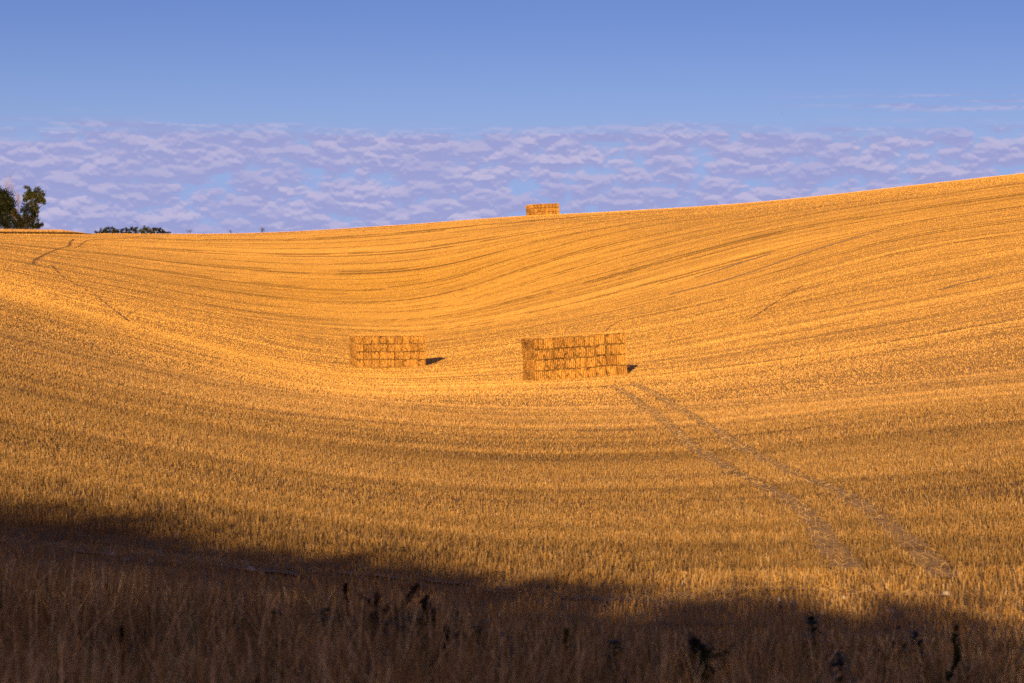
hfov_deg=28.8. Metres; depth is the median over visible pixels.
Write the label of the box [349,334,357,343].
straw bale
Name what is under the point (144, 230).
shrub
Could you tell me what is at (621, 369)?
straw bale
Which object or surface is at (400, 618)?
weed
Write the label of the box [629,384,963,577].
wheel track
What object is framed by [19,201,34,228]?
shrub
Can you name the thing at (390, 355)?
straw bale
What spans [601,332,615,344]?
straw bale
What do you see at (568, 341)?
straw bale
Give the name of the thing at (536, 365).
straw bale
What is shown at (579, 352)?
straw bale
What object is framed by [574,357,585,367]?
straw bale
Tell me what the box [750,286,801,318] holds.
trail
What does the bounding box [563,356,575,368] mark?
straw bale
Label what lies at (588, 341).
straw bale
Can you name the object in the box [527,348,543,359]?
straw bale
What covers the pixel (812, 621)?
weed
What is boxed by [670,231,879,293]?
track
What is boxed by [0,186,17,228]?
tree
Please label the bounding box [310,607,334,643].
weed
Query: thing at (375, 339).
straw bale
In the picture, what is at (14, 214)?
shrub
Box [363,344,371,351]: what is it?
straw bale
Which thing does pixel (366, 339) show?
straw bale
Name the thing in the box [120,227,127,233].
shrub
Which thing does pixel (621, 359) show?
straw bale
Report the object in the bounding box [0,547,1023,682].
dry grass
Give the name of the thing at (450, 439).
trail
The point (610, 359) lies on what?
straw bale
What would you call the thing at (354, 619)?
weed
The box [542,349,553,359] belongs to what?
straw bale
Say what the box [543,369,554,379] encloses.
straw bale
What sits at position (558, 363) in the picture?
straw bale
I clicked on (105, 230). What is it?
shrub
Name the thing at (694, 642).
weed
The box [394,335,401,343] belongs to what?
straw bale
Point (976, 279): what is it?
track
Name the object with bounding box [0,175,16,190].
dead tree
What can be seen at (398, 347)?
straw bale
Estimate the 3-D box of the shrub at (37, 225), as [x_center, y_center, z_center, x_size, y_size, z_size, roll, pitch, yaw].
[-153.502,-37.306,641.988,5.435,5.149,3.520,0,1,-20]
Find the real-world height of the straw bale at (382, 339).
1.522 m
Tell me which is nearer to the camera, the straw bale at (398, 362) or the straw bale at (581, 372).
the straw bale at (581, 372)
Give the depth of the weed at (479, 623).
14.53 m
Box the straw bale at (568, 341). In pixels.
[560,335,573,347]
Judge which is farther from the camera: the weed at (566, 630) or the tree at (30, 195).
the tree at (30, 195)
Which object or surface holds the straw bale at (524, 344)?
on the straw bale at (524, 354)
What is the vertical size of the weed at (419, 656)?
0.291 m
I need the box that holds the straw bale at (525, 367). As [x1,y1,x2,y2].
[522,360,528,370]
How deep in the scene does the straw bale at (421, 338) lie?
308.34 m
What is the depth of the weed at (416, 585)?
16.52 m
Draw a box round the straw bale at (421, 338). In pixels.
[417,334,424,343]
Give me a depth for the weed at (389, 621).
14.03 m
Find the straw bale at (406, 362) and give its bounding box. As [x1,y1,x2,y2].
[402,359,411,366]
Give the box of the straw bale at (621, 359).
[616,354,627,364]
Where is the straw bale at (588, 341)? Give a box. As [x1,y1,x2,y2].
[583,334,594,346]
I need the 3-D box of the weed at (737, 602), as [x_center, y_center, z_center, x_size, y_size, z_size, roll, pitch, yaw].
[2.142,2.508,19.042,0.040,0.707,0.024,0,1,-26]
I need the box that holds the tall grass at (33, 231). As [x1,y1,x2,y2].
[0,228,90,233]
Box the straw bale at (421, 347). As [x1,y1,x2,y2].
[418,342,425,351]
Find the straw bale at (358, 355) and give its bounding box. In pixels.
[353,351,363,359]
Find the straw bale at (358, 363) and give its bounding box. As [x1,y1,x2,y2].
[353,359,363,367]
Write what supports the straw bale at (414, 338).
on the straw bale at (414, 346)
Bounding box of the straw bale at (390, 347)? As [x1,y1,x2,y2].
[387,344,394,351]
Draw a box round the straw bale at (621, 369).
[616,364,627,374]
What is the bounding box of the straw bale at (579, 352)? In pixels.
[573,346,584,357]
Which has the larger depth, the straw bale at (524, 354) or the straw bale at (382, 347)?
the straw bale at (382, 347)
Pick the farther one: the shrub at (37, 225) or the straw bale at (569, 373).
the shrub at (37, 225)
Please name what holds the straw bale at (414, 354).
on the straw bale at (414, 362)
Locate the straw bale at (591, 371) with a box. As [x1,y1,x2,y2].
[586,367,595,376]
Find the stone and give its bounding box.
[246,566,254,572]
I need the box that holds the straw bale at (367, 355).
[363,351,371,359]
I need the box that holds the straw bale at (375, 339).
[368,334,378,343]
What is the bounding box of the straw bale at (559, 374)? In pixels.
[553,369,565,379]
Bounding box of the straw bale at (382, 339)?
[378,335,386,343]
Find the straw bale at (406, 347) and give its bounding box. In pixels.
[402,343,411,351]
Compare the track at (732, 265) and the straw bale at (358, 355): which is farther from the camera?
the track at (732, 265)
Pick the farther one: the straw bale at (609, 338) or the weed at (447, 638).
the straw bale at (609, 338)
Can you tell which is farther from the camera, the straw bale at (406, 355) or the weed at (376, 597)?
the straw bale at (406, 355)
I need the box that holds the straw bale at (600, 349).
[594,344,605,355]
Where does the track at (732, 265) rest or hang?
on the ground at (290, 272)
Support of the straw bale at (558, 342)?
on the straw bale at (558, 353)
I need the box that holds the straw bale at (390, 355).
[386,351,394,358]
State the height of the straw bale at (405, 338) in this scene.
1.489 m
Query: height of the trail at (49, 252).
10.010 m
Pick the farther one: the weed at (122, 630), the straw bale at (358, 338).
the straw bale at (358, 338)
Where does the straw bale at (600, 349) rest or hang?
on the straw bale at (600, 360)
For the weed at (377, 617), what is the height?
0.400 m
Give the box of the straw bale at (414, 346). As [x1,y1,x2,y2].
[410,343,417,350]
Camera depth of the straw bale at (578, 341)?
229.55 m
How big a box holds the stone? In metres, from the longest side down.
0.119 x 0.101 x 0.077 m
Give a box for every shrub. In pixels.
[0,215,19,228]
[10,208,21,228]
[15,213,34,229]
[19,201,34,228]
[28,219,43,229]
[99,227,110,233]
[108,226,119,233]
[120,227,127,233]
[127,223,137,233]
[138,225,151,233]
[149,227,158,233]
[158,227,166,233]
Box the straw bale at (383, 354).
[379,351,386,359]
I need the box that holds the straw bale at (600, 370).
[595,366,605,376]
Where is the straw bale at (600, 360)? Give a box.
[594,355,606,366]
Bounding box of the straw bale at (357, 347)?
[353,343,363,351]
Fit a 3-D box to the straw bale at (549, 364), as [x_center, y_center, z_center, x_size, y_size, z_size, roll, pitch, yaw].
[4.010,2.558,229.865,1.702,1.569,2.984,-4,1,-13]
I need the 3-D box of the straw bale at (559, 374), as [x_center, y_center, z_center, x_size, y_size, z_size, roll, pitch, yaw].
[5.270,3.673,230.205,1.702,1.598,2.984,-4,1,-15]
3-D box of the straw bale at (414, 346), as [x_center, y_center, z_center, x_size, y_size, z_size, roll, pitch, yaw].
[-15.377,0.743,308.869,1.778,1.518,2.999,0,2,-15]
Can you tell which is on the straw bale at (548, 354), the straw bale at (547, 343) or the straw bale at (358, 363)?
the straw bale at (547, 343)
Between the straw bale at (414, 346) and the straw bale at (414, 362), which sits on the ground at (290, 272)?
the straw bale at (414, 362)
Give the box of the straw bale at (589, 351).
[585,346,594,356]
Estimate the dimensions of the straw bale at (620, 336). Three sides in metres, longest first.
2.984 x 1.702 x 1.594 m
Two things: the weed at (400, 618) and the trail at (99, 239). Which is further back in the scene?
the trail at (99, 239)
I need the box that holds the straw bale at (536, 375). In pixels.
[529,370,544,380]
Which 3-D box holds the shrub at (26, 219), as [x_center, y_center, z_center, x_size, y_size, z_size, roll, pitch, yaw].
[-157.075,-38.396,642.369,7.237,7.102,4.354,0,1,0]
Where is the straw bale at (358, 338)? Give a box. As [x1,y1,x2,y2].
[352,334,362,343]
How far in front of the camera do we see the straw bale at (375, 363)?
306.03 m
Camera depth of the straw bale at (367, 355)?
305.70 m
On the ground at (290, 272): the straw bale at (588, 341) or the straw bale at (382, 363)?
the straw bale at (382, 363)
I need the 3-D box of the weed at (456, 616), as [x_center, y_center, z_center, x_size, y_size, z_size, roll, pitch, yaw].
[-0.437,2.306,15.534,0.227,0.453,0.225,0,1,22]
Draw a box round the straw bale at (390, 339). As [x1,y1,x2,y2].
[386,334,394,343]
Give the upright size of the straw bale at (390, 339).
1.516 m
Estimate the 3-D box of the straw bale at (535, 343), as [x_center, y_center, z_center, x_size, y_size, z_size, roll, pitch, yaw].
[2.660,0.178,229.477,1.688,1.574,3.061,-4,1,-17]
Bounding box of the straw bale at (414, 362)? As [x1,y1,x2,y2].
[409,359,417,366]
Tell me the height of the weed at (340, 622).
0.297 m
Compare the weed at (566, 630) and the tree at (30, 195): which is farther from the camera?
the tree at (30, 195)
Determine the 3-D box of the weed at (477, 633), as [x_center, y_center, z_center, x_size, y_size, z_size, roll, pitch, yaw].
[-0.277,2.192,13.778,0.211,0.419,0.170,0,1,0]
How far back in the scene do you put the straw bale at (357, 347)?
305.21 m
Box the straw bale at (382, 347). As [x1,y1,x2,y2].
[379,344,386,350]
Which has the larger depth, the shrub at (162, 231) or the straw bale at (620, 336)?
the shrub at (162, 231)
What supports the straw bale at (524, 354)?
on the straw bale at (525, 367)
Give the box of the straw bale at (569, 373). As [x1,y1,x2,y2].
[564,368,575,378]
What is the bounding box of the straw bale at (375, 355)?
[371,351,379,358]
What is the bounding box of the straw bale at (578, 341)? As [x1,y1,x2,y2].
[573,334,583,346]
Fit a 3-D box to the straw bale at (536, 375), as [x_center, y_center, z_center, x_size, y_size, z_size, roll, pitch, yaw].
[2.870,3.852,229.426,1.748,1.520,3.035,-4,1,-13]
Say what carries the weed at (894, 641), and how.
on the ground at (290, 272)
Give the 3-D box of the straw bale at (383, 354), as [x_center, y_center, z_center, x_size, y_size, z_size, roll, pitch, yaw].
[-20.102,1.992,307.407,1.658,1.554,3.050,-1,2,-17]
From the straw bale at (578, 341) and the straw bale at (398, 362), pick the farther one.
the straw bale at (398, 362)
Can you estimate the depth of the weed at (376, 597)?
17.03 m
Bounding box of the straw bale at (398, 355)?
[394,351,402,358]
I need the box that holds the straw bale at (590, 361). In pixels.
[584,357,596,367]
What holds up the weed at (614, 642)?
on the ground at (290, 272)
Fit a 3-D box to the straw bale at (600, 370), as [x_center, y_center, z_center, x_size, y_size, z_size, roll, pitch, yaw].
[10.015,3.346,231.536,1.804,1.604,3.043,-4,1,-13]
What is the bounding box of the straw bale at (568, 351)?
[562,347,573,358]
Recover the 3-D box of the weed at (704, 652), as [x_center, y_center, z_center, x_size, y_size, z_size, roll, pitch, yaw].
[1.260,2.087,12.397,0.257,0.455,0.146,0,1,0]
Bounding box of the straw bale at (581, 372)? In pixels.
[573,367,586,377]
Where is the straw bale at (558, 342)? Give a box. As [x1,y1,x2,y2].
[549,336,563,348]
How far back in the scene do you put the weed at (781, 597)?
19.04 m
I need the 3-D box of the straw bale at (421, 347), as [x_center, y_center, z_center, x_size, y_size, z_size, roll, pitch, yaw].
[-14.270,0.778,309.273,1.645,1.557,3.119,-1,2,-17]
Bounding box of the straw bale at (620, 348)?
[615,344,626,354]
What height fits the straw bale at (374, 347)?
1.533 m
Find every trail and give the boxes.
[32,239,74,263]
[34,264,149,330]
[75,236,144,247]
[431,433,472,444]
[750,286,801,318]
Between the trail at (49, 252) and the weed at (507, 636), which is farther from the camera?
the trail at (49, 252)
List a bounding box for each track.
[1,540,803,606]
[607,385,867,570]
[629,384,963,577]
[635,587,949,601]
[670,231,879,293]
[695,254,769,277]
[938,270,1023,289]
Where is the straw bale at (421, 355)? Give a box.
[417,351,426,358]
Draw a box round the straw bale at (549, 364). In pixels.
[543,358,554,370]
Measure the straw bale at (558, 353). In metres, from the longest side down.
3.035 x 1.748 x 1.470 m
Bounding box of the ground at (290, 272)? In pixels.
[0,174,1023,682]
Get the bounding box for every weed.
[117,626,132,682]
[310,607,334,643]
[331,614,347,642]
[340,618,364,654]
[341,580,350,631]
[358,592,383,640]
[369,610,386,646]
[379,583,418,645]
[382,616,406,674]
[383,617,403,650]
[399,615,423,644]
[401,646,429,680]
[413,613,432,638]
[419,593,440,616]
[430,608,438,652]
[440,622,460,667]
[446,609,465,660]
[462,627,484,682]
[468,619,489,667]
[494,630,522,681]
[557,627,569,663]
[602,639,631,681]
[676,632,701,682]
[694,642,735,682]
[734,568,737,635]
[780,564,784,634]
[805,611,827,653]
[825,652,858,682]
[878,626,905,682]
[904,629,931,667]
[939,621,963,682]
[981,561,983,647]
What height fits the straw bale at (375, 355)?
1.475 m
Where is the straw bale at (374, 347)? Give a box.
[371,343,379,351]
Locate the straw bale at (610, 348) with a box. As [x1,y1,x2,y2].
[605,343,616,354]
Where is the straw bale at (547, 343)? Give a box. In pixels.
[542,336,552,348]
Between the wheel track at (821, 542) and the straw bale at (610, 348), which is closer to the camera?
the wheel track at (821, 542)
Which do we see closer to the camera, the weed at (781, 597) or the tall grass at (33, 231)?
the weed at (781, 597)
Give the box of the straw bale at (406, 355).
[402,351,410,359]
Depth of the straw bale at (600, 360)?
230.21 m
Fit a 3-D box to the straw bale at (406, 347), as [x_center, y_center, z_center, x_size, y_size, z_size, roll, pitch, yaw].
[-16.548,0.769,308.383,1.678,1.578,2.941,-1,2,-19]
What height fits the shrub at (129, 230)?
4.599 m
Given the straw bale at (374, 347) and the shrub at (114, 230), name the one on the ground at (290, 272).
the shrub at (114, 230)
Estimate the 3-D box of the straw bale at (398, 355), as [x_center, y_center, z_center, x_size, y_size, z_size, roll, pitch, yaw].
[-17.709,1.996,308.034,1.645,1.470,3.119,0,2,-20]
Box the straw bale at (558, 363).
[553,358,563,368]
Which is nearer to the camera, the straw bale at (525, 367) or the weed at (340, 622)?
the weed at (340, 622)
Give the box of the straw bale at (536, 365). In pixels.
[527,359,544,370]
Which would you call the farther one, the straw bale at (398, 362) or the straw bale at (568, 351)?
the straw bale at (398, 362)
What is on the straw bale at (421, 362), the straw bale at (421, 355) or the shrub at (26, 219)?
the straw bale at (421, 355)
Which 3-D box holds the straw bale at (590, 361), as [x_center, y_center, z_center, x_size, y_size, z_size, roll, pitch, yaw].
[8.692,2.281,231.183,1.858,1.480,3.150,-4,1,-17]
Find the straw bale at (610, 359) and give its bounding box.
[605,353,617,365]
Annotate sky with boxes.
[0,0,1023,233]
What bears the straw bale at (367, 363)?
on the ground at (290, 272)
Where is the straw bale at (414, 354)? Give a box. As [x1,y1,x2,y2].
[410,351,417,358]
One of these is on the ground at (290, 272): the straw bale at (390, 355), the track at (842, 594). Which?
the track at (842, 594)
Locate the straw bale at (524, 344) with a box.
[520,337,534,348]
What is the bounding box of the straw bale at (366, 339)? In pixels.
[362,334,371,343]
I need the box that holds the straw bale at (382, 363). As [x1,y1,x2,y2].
[378,359,387,367]
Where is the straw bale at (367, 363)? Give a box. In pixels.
[363,359,371,367]
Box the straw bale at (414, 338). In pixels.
[410,334,417,343]
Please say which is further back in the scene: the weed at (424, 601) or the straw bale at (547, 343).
the straw bale at (547, 343)
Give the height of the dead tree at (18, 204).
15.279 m
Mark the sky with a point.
(174, 116)
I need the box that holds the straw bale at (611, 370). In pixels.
[606,365,617,375]
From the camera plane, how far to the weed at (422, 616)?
15.49 m
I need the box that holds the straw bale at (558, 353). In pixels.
[553,347,564,358]
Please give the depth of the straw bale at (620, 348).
230.86 m
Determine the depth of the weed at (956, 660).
12.53 m
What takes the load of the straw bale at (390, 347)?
on the straw bale at (390, 355)
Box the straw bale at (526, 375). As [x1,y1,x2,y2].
[522,370,529,379]
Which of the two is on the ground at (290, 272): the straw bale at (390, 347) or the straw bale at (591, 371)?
the straw bale at (591, 371)
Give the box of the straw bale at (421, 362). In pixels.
[417,359,425,366]
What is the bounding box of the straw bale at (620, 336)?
[609,331,626,343]
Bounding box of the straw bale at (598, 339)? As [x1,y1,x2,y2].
[590,332,604,344]
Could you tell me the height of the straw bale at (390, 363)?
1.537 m
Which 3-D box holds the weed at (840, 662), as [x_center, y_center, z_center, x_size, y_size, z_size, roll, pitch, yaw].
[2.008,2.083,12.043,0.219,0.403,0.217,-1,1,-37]
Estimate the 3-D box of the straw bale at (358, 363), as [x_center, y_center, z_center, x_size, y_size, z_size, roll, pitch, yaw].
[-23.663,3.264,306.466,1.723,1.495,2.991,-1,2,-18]
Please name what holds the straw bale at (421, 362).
on the ground at (290, 272)
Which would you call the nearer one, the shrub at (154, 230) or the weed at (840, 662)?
the weed at (840, 662)
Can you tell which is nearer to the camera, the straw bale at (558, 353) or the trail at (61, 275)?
the straw bale at (558, 353)
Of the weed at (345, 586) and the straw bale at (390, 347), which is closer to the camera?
the weed at (345, 586)
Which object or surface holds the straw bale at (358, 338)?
on the straw bale at (357, 347)
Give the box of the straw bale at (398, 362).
[394,358,402,366]
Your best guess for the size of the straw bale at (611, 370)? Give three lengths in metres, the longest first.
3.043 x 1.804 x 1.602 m
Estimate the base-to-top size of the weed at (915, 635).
0.331 m
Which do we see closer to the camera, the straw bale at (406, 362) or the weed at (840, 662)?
the weed at (840, 662)
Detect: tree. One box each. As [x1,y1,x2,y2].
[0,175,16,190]
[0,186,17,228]
[14,189,21,211]
[22,185,46,220]
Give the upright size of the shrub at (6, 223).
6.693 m
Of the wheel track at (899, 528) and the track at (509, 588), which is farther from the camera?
the wheel track at (899, 528)
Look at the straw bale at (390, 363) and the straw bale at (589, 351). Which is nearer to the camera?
the straw bale at (589, 351)
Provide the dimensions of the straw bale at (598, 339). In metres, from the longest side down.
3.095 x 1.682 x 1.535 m
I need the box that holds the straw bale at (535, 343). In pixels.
[527,336,542,349]
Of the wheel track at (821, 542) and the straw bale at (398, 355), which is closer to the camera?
the wheel track at (821, 542)
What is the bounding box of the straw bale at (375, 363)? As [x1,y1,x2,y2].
[371,359,378,367]
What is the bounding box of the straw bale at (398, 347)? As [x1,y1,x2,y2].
[393,343,401,351]
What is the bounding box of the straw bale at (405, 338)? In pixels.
[399,334,409,342]
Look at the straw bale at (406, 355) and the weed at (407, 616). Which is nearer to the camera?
the weed at (407, 616)
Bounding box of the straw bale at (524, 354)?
[522,349,527,359]
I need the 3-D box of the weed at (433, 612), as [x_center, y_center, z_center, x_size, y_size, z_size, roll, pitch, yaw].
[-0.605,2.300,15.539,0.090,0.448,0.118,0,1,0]
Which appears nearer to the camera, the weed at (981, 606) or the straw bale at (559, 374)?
the weed at (981, 606)
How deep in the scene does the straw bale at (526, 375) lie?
231.65 m
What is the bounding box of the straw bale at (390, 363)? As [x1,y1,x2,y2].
[387,359,394,366]

